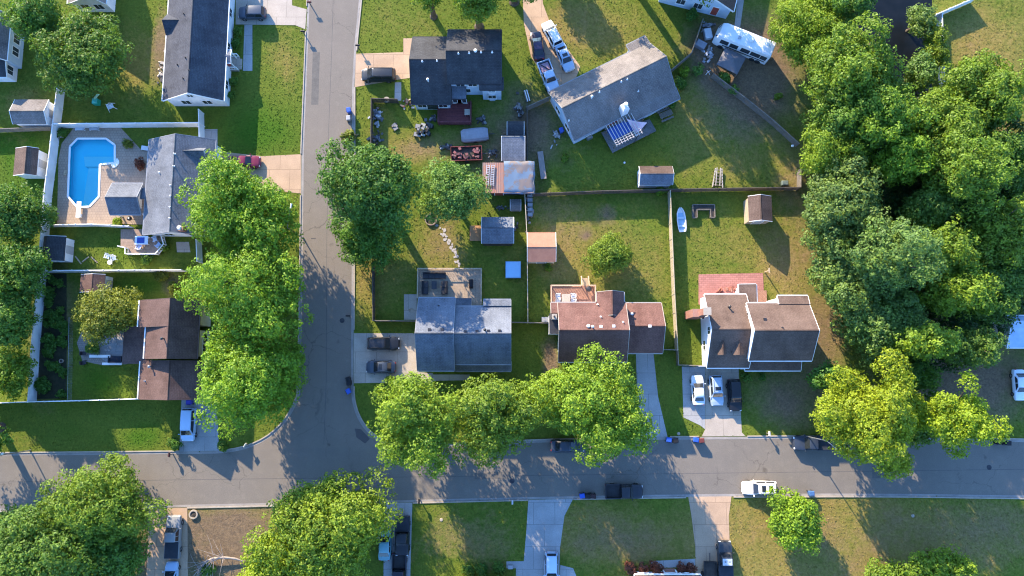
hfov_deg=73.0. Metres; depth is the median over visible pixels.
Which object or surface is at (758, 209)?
shed
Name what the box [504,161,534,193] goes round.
tarp
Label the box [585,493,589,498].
wheelie bin
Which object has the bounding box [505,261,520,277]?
hot tub
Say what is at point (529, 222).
scrap heap
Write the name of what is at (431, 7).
tree
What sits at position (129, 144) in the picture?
shrub
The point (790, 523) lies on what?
tree
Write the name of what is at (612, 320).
house
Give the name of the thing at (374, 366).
parked car
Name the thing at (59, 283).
bed plant
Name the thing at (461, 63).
house
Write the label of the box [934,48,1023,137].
tree
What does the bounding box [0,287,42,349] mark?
tree
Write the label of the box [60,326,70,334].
bed plant
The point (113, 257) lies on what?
garden chair
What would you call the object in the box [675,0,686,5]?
window
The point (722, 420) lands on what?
driveway
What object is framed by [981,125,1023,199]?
tree
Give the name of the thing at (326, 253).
road seam
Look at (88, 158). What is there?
swimming pool
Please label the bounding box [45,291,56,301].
bed plant
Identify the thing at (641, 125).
sail shade
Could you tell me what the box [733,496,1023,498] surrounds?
kerb
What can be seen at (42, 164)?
door
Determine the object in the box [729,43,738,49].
window
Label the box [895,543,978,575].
tree
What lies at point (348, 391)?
wheelie bin
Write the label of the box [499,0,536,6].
tree
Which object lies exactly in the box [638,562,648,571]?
shrub
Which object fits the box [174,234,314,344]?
tree
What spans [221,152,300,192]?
driveway
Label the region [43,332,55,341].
bed plant
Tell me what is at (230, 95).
shrub
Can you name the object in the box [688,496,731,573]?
driveway
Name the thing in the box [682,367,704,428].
driveway
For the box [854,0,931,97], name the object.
pond
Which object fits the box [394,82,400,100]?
path
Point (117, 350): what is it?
patio
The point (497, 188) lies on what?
workshop
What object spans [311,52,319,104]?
road patch
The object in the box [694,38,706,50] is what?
storage box
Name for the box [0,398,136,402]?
fence
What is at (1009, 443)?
wheelie bin
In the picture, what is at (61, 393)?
bed plant
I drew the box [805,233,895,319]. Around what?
tree
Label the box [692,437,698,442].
wheelie bin
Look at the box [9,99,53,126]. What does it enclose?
shed
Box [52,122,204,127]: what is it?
fence
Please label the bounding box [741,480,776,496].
parked car
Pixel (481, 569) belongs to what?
shrub
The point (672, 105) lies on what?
shrub
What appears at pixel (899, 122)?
tree
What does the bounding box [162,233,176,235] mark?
window
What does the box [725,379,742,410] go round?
parked car
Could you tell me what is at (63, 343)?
bed plant
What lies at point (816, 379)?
tree
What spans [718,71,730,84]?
shrub
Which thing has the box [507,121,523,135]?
shed
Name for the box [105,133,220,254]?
house
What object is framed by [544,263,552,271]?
shrub
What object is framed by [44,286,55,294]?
bed plant
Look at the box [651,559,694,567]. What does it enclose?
path
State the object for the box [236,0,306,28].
driveway
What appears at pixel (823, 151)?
tree
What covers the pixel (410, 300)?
patio
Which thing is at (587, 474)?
road seam
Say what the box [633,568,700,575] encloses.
house
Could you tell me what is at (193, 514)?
tire planter
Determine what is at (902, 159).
tree
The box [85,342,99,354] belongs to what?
shrub
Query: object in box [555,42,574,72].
parked car
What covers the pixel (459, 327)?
house
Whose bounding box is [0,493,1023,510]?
gutter
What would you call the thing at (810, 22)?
tree
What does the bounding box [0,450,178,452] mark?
kerb
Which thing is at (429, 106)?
window
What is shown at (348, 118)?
wheelie bin
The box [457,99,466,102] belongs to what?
window
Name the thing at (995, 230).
tree
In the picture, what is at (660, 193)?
shrub
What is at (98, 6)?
window
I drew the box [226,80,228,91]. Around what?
window
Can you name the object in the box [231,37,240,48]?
shrub
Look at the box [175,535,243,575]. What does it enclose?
fallen branch
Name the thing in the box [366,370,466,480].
tree
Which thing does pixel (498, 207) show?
junk pile
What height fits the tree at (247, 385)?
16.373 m
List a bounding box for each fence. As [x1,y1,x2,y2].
[0,126,50,132]
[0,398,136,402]
[27,88,64,401]
[44,223,133,228]
[45,269,186,272]
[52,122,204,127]
[67,317,72,399]
[195,239,202,262]
[198,109,204,137]
[370,98,398,147]
[372,262,375,321]
[373,320,415,321]
[512,322,547,323]
[524,194,527,322]
[526,96,549,110]
[526,104,527,160]
[533,187,800,196]
[667,190,677,350]
[671,18,703,71]
[676,350,704,365]
[710,73,799,146]
[796,169,800,186]
[935,0,972,16]
[937,13,944,86]
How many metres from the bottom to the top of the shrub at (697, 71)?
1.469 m
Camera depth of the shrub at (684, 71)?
103.69 m
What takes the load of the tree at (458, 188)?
on the ground at (736, 120)
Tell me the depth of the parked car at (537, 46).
104.01 m
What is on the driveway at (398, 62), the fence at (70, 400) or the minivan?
the minivan
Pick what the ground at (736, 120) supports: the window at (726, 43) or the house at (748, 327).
the house at (748, 327)
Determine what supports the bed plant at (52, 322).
on the planting bed
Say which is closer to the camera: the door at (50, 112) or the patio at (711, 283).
the patio at (711, 283)
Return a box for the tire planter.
[189,510,197,518]
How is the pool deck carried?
on the ground at (736, 120)
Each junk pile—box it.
[391,123,398,130]
[424,114,436,121]
[439,143,451,149]
[476,115,486,124]
[487,149,497,158]
[496,205,508,209]
[550,130,560,148]
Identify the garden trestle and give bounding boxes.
[712,167,722,187]
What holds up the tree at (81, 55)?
on the ground at (736, 120)
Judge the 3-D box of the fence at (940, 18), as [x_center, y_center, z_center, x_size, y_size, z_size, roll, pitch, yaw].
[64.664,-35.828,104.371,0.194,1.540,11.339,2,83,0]
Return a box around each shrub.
[57,127,68,137]
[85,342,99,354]
[112,217,122,224]
[121,138,133,148]
[133,155,144,170]
[140,252,153,264]
[154,271,169,282]
[159,241,170,251]
[166,437,183,451]
[167,280,178,294]
[201,562,216,575]
[217,440,227,452]
[227,91,234,99]
[229,77,237,86]
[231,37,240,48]
[233,26,242,36]
[340,129,355,143]
[385,375,395,388]
[460,563,474,575]
[461,379,472,389]
[473,562,488,575]
[491,560,504,575]
[510,379,521,392]
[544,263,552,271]
[561,153,568,162]
[624,561,636,575]
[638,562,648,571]
[648,560,664,572]
[656,187,667,196]
[667,102,675,108]
[674,75,686,89]
[676,560,686,572]
[678,66,689,77]
[684,562,697,572]
[686,7,698,21]
[692,63,703,76]
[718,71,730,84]
[728,83,739,95]
[741,373,752,382]
[758,372,765,380]
[774,92,782,99]
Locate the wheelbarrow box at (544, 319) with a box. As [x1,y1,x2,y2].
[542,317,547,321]
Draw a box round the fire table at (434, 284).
[432,281,436,288]
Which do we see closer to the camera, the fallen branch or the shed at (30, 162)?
the fallen branch
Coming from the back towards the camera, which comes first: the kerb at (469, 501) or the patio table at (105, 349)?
the patio table at (105, 349)
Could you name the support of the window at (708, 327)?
in the house at (748, 327)
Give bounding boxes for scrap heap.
[366,130,383,144]
[368,107,383,127]
[400,98,414,109]
[513,92,524,117]
[525,196,533,232]
[701,21,715,32]
[702,45,713,62]
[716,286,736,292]
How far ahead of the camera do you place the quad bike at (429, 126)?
102.93 m
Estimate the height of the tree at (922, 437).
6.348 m
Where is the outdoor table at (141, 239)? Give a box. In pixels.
[135,236,149,244]
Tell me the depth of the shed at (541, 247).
98.66 m
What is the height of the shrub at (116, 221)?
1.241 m
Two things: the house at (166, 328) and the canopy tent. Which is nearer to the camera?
the house at (166, 328)
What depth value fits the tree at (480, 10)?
96.01 m
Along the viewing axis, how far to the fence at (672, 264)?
99.96 m
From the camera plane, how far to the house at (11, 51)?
102.69 m
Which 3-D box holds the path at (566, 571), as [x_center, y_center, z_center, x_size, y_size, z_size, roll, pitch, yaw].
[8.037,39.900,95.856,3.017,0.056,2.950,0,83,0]
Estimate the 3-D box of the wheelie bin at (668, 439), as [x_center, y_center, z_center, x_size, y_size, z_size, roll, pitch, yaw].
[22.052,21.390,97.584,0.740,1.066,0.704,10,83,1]
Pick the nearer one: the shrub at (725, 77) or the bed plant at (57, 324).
the bed plant at (57, 324)
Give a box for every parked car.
[162,561,180,575]
[228,154,260,168]
[238,4,266,20]
[366,359,395,374]
[367,335,399,351]
[378,527,392,560]
[529,31,544,61]
[541,20,562,48]
[543,551,559,575]
[551,438,583,453]
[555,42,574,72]
[690,375,705,404]
[707,375,723,405]
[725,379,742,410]
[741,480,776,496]
[1009,369,1023,399]
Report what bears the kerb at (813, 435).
on the ground at (736, 120)
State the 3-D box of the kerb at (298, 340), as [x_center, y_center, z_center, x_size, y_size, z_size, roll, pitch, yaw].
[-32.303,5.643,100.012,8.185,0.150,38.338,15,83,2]
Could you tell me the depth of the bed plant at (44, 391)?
98.23 m
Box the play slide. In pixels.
[92,94,100,105]
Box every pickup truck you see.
[163,515,183,558]
[392,552,407,575]
[393,516,410,555]
[536,59,558,91]
[605,483,642,500]
[716,540,733,575]
[792,434,831,451]
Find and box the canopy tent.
[715,47,745,78]
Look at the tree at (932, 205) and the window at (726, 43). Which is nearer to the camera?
the tree at (932, 205)
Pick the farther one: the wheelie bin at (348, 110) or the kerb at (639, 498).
the wheelie bin at (348, 110)
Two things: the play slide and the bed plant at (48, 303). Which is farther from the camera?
the play slide
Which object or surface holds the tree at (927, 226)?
on the ground at (736, 120)
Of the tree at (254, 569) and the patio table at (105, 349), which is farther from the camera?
the patio table at (105, 349)
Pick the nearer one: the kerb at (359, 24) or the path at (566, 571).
the path at (566, 571)
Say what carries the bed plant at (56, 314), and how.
on the planting bed
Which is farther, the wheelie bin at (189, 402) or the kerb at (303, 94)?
the kerb at (303, 94)
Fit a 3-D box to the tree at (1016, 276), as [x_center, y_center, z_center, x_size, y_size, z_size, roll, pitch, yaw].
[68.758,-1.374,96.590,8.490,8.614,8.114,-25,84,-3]
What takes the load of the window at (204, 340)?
in the house at (166, 328)
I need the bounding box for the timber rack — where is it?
[523,90,529,101]
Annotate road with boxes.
[0,439,1023,508]
[243,0,378,449]
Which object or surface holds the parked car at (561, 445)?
on the road at (725, 466)
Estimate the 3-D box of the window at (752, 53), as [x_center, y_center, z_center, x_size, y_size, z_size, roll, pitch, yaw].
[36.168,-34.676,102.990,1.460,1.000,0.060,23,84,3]
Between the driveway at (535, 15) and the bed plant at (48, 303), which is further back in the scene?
the driveway at (535, 15)
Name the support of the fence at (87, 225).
on the ground at (736, 120)
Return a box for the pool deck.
[57,128,147,223]
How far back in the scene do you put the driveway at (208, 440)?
98.14 m
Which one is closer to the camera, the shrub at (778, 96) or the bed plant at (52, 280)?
the bed plant at (52, 280)
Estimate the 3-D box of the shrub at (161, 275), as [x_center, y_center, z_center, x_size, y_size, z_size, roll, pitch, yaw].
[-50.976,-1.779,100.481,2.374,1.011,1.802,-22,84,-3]
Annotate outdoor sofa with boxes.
[421,281,427,293]
[423,272,445,278]
[441,281,447,293]
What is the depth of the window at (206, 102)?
102.62 m
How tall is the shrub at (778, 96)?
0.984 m
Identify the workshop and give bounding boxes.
[483,163,532,195]
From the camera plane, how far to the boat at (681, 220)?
101.61 m
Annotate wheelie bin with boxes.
[186,400,193,404]
[345,388,351,394]
[346,107,351,114]
[346,115,350,121]
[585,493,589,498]
[590,492,595,498]
[665,437,671,442]
[672,438,678,443]
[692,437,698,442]
[806,490,814,495]
[1002,441,1011,445]
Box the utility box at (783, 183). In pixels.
[780,181,788,185]
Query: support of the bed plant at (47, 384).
on the planting bed
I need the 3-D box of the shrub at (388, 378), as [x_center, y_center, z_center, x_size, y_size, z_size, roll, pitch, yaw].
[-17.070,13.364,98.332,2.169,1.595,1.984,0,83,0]
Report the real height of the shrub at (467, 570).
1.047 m
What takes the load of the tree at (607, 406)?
on the ground at (736, 120)
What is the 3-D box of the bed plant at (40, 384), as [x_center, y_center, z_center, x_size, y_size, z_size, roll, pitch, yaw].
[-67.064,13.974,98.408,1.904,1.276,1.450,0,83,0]
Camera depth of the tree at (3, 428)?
92.06 m
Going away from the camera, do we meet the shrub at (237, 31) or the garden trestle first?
the garden trestle
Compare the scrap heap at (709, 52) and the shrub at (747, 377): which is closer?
the shrub at (747, 377)
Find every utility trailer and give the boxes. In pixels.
[451,145,488,162]
[701,553,717,575]
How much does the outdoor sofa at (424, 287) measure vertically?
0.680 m
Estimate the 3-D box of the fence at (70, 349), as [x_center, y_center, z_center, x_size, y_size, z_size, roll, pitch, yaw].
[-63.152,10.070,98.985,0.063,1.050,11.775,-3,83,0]
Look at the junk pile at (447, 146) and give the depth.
103.12 m
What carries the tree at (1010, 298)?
on the ground at (736, 120)
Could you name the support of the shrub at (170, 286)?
on the ground at (736, 120)
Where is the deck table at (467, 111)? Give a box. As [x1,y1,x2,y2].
[465,109,469,115]
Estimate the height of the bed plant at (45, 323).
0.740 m
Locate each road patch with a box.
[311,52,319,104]
[355,429,369,442]
[475,472,512,478]
[872,466,891,478]
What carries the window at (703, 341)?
in the house at (748, 327)
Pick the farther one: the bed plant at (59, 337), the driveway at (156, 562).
the bed plant at (59, 337)
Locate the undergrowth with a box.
[826,28,1023,372]
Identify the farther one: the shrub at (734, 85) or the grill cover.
the shrub at (734, 85)
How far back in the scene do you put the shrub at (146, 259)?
100.68 m
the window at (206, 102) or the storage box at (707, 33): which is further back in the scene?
the storage box at (707, 33)
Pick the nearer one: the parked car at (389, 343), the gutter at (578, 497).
the gutter at (578, 497)
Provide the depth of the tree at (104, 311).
94.99 m
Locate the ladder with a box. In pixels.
[490,165,494,185]
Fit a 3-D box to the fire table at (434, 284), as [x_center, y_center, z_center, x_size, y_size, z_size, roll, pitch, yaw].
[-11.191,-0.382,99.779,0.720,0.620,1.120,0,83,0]
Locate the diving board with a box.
[76,201,81,216]
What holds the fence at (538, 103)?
on the ground at (736, 120)
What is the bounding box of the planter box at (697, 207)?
[691,204,714,217]
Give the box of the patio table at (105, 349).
[98,337,116,350]
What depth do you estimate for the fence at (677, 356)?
98.18 m
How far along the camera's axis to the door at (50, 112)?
102.40 m
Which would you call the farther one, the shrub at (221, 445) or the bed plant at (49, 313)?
the bed plant at (49, 313)
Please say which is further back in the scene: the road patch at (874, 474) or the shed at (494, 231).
the shed at (494, 231)
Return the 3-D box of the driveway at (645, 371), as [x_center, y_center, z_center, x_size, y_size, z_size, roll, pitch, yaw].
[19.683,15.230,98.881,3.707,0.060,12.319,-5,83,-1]
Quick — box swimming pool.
[67,138,118,207]
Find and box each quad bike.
[413,124,422,137]
[419,123,427,136]
[424,122,433,135]
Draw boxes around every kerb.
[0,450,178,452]
[187,503,377,508]
[227,195,300,449]
[300,31,305,153]
[353,87,355,329]
[353,386,580,444]
[356,0,361,50]
[413,500,527,503]
[573,497,685,499]
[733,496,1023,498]
[747,435,1023,439]
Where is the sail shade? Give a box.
[627,119,647,142]
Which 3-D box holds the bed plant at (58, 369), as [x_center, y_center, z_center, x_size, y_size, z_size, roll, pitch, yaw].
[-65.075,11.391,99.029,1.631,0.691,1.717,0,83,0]
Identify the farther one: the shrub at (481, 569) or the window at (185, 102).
the window at (185, 102)
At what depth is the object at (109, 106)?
103.52 m
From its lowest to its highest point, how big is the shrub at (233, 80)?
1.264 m
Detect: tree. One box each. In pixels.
[0,0,80,41]
[0,181,59,242]
[0,236,52,311]
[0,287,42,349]
[0,339,37,402]
[0,414,13,454]
[0,497,148,575]
[27,7,135,100]
[35,451,172,552]
[47,511,152,575]
[70,281,143,348]
[174,147,305,264]
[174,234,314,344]
[193,312,308,440]
[237,532,319,575]
[240,465,403,575]
[315,136,422,237]
[326,211,403,275]
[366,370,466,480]
[410,0,440,19]
[414,156,491,223]
[446,373,544,469]
[452,0,498,28]
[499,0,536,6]
[516,369,571,428]
[547,341,659,467]
[580,231,633,278]
[699,0,713,7]
[764,486,826,555]
[767,0,847,67]
[795,124,870,180]
[799,10,908,129]
[799,90,873,140]
[799,153,893,256]
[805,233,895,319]
[805,358,842,392]
[809,346,930,481]
[825,0,877,31]
[830,270,930,368]
[835,82,940,151]
[845,215,947,297]
[862,556,908,575]
[867,132,937,187]
[885,353,943,398]
[893,320,963,362]
[894,182,964,227]
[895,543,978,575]
[902,47,940,92]
[902,392,938,449]
[905,3,937,37]
[907,78,992,170]
[907,221,940,242]
[909,212,981,281]
[912,369,1013,459]
[913,119,1021,222]
[916,256,1003,322]
[919,21,951,69]
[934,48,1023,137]
[941,324,1009,369]
[955,195,1023,270]
[967,249,1023,324]
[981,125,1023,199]
[993,251,1023,299]
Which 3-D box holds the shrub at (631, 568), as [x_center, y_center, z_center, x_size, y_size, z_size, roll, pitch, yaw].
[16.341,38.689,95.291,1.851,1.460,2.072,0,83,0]
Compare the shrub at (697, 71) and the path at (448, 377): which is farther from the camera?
the shrub at (697, 71)
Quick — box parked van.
[178,408,197,440]
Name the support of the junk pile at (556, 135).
on the ground at (736, 120)
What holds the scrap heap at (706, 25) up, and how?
on the ground at (736, 120)
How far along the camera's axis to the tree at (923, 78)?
98.81 m
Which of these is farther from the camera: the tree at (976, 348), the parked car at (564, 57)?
the parked car at (564, 57)
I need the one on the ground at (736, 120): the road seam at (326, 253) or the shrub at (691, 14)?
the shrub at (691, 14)
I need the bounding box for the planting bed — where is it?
[37,274,66,398]
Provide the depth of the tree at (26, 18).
98.01 m
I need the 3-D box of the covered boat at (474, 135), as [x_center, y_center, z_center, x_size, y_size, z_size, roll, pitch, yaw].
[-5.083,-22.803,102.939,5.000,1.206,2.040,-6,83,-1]
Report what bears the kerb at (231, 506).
on the ground at (736, 120)
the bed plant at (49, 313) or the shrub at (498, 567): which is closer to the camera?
the shrub at (498, 567)
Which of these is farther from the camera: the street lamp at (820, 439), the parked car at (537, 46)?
the parked car at (537, 46)
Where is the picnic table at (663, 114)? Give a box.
[657,107,673,121]
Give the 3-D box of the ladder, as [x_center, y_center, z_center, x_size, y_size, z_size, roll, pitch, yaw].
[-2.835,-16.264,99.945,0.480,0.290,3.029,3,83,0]
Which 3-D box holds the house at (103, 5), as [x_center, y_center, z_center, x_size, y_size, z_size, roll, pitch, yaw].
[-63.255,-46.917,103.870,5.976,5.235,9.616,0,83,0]
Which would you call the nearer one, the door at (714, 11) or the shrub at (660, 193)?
the shrub at (660, 193)
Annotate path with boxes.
[243,25,251,70]
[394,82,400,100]
[433,375,469,380]
[506,561,523,575]
[560,565,575,575]
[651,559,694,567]
[734,0,743,27]
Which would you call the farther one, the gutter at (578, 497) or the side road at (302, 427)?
the side road at (302, 427)
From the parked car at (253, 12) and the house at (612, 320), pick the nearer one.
the house at (612, 320)
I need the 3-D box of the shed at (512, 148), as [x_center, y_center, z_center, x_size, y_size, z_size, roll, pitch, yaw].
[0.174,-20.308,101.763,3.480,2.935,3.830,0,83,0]
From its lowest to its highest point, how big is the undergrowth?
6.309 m
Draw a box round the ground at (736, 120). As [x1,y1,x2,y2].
[0,0,1023,575]
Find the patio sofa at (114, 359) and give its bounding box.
[108,356,121,362]
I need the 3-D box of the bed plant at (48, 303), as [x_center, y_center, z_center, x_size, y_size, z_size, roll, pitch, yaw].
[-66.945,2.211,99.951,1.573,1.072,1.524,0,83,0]
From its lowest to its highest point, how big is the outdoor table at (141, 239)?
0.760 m
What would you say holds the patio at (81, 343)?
on the ground at (736, 120)
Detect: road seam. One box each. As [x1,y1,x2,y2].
[27,469,1023,481]
[324,16,332,431]
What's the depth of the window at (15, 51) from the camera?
103.48 m
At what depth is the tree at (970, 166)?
89.81 m
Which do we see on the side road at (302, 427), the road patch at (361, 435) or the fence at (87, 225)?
the road patch at (361, 435)
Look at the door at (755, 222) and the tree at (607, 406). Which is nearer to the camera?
the tree at (607, 406)
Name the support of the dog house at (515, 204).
on the ground at (736, 120)
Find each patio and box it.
[77,331,123,364]
[100,336,122,363]
[176,242,189,251]
[204,129,217,144]
[404,294,416,319]
[699,273,763,304]
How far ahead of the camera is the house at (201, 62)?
100.84 m
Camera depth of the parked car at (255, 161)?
102.03 m
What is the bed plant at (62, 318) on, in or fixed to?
on the planting bed
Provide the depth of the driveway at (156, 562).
96.27 m
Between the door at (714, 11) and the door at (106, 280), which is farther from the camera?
the door at (714, 11)
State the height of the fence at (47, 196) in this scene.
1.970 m
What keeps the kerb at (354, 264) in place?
on the ground at (736, 120)
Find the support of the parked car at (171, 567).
on the driveway at (156, 562)
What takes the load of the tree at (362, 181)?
on the ground at (736, 120)
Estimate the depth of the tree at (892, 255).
87.96 m
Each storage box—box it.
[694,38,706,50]
[703,28,712,40]
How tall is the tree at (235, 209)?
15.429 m
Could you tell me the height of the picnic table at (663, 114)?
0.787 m
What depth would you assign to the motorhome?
102.26 m
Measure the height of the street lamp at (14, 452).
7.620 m
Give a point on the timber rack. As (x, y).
(526, 96)
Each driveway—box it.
[146,508,187,575]
[179,400,218,451]
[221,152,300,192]
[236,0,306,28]
[354,333,432,382]
[355,38,411,86]
[383,503,411,575]
[523,0,579,85]
[523,499,572,575]
[636,354,666,437]
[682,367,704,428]
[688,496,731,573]
[702,366,744,435]
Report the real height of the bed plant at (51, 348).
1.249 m
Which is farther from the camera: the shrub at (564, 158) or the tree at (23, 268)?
the shrub at (564, 158)
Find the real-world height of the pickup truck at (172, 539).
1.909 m
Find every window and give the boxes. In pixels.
[7,64,14,76]
[12,45,19,58]
[13,33,20,46]
[78,4,93,9]
[92,4,106,9]
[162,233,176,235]
[179,100,193,104]
[200,100,214,104]
[203,334,207,343]
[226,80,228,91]
[426,105,438,108]
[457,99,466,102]
[488,95,496,98]
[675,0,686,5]
[692,2,703,9]
[702,340,705,350]
[707,326,710,334]
[719,39,728,45]
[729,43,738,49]
[740,48,749,53]
[749,52,760,57]
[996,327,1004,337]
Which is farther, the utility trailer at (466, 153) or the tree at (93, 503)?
the utility trailer at (466, 153)
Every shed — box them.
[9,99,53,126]
[13,146,47,178]
[43,235,74,261]
[80,273,112,292]
[470,217,513,245]
[501,136,524,162]
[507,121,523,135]
[527,232,555,263]
[637,166,673,187]
[743,194,772,223]
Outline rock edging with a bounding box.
[157,49,164,83]
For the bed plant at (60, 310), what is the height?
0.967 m
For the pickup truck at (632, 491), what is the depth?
96.20 m
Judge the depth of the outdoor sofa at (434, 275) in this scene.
99.74 m
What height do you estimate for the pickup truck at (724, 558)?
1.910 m
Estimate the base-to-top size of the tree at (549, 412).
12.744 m
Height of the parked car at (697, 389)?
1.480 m
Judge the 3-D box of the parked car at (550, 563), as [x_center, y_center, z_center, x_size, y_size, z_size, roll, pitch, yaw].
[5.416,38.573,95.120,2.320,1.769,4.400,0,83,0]
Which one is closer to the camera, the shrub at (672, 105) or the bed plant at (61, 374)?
the bed plant at (61, 374)
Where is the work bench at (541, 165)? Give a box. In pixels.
[537,151,546,178]
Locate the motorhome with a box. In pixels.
[712,23,775,64]
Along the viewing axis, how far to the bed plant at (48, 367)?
98.70 m
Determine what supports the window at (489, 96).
in the house at (461, 63)
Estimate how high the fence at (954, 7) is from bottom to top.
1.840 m
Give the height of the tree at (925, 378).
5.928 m
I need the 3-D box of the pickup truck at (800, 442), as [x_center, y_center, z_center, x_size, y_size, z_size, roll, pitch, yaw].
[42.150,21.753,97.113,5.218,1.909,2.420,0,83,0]
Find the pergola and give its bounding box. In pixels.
[605,113,642,148]
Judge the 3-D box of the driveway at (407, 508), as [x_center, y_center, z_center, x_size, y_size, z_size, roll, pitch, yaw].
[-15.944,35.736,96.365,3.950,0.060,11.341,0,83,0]
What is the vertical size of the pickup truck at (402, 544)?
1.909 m
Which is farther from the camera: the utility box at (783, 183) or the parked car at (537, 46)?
the parked car at (537, 46)
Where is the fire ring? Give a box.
[425,215,436,225]
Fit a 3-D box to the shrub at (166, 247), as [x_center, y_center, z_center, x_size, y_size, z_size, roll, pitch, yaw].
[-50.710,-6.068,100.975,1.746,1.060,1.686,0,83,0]
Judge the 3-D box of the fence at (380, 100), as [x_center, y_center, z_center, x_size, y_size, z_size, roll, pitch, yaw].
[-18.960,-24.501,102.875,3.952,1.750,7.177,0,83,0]
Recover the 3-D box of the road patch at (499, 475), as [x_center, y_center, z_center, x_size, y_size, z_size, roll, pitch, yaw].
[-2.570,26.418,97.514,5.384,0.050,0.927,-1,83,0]
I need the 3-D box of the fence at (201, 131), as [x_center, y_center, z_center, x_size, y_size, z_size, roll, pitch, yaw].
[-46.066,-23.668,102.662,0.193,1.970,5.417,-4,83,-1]
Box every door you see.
[38,158,46,170]
[48,108,52,118]
[65,244,73,255]
[105,279,112,289]
[709,6,719,15]
[751,221,763,223]
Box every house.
[0,10,23,81]
[67,0,115,11]
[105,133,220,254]
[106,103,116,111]
[122,298,210,399]
[161,0,242,105]
[409,29,503,125]
[415,268,511,371]
[510,199,520,210]
[548,35,679,152]
[548,276,665,362]
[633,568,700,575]
[658,0,736,18]
[685,284,819,371]
[993,315,1023,348]
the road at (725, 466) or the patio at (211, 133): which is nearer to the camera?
the road at (725, 466)
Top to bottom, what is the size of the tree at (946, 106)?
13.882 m
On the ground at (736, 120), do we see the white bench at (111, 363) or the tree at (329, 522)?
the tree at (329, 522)
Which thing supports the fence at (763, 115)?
on the ground at (736, 120)
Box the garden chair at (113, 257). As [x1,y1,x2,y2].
[110,254,117,260]
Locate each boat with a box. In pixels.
[461,127,494,142]
[677,207,686,231]
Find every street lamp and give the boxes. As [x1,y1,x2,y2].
[0,449,30,455]
[803,435,839,452]
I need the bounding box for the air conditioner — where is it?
[586,134,592,140]
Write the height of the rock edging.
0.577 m
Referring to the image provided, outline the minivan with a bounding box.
[362,66,395,82]
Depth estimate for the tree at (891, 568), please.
93.16 m
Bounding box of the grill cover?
[469,279,472,287]
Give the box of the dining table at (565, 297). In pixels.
[562,294,569,301]
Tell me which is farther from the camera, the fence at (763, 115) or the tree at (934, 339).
the fence at (763, 115)
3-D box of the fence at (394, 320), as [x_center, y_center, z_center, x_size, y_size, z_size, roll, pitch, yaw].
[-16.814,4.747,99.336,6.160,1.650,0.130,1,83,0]
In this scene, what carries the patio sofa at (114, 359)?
on the patio at (117, 350)
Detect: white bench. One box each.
[89,355,110,357]
[102,363,121,364]
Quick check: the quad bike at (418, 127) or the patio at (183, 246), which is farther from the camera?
the quad bike at (418, 127)
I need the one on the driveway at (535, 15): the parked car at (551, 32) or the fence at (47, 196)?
the parked car at (551, 32)
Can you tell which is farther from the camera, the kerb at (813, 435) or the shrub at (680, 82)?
the shrub at (680, 82)
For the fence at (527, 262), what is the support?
on the ground at (736, 120)
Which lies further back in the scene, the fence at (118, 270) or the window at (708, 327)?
the fence at (118, 270)
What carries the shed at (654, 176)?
on the ground at (736, 120)
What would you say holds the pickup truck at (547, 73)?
on the driveway at (535, 15)
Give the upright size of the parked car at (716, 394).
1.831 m
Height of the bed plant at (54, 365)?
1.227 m
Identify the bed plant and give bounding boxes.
[33,382,43,390]
[36,375,47,383]
[38,385,50,394]
[42,320,49,328]
[42,343,56,354]
[42,381,51,389]
[43,298,53,307]
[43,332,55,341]
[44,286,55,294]
[44,309,55,317]
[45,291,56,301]
[46,362,53,370]
[48,274,56,284]
[48,311,61,321]
[48,320,55,327]
[49,340,57,345]
[50,318,63,329]
[50,361,57,369]
[53,278,65,287]
[54,362,60,373]
[55,389,66,398]
[56,306,64,313]
[56,315,67,322]
[56,334,66,346]
[58,338,67,348]
[58,366,69,378]
[58,370,65,376]
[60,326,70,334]
[61,321,68,327]
[61,329,68,335]
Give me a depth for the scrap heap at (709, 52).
104.71 m
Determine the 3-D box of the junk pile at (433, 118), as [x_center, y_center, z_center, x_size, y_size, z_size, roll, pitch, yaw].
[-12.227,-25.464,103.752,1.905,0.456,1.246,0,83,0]
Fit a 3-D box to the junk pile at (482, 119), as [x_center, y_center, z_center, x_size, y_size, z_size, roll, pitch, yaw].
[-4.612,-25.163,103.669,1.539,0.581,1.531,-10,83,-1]
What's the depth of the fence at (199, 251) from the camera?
100.32 m
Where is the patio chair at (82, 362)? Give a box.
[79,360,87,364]
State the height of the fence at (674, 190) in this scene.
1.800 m
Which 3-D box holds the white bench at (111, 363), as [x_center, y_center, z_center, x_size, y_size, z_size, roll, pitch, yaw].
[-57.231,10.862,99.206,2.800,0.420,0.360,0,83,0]
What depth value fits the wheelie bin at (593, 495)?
96.14 m
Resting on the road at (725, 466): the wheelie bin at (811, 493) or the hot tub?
the wheelie bin at (811, 493)
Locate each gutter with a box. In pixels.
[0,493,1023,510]
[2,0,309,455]
[351,0,1023,445]
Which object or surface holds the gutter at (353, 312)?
on the ground at (736, 120)

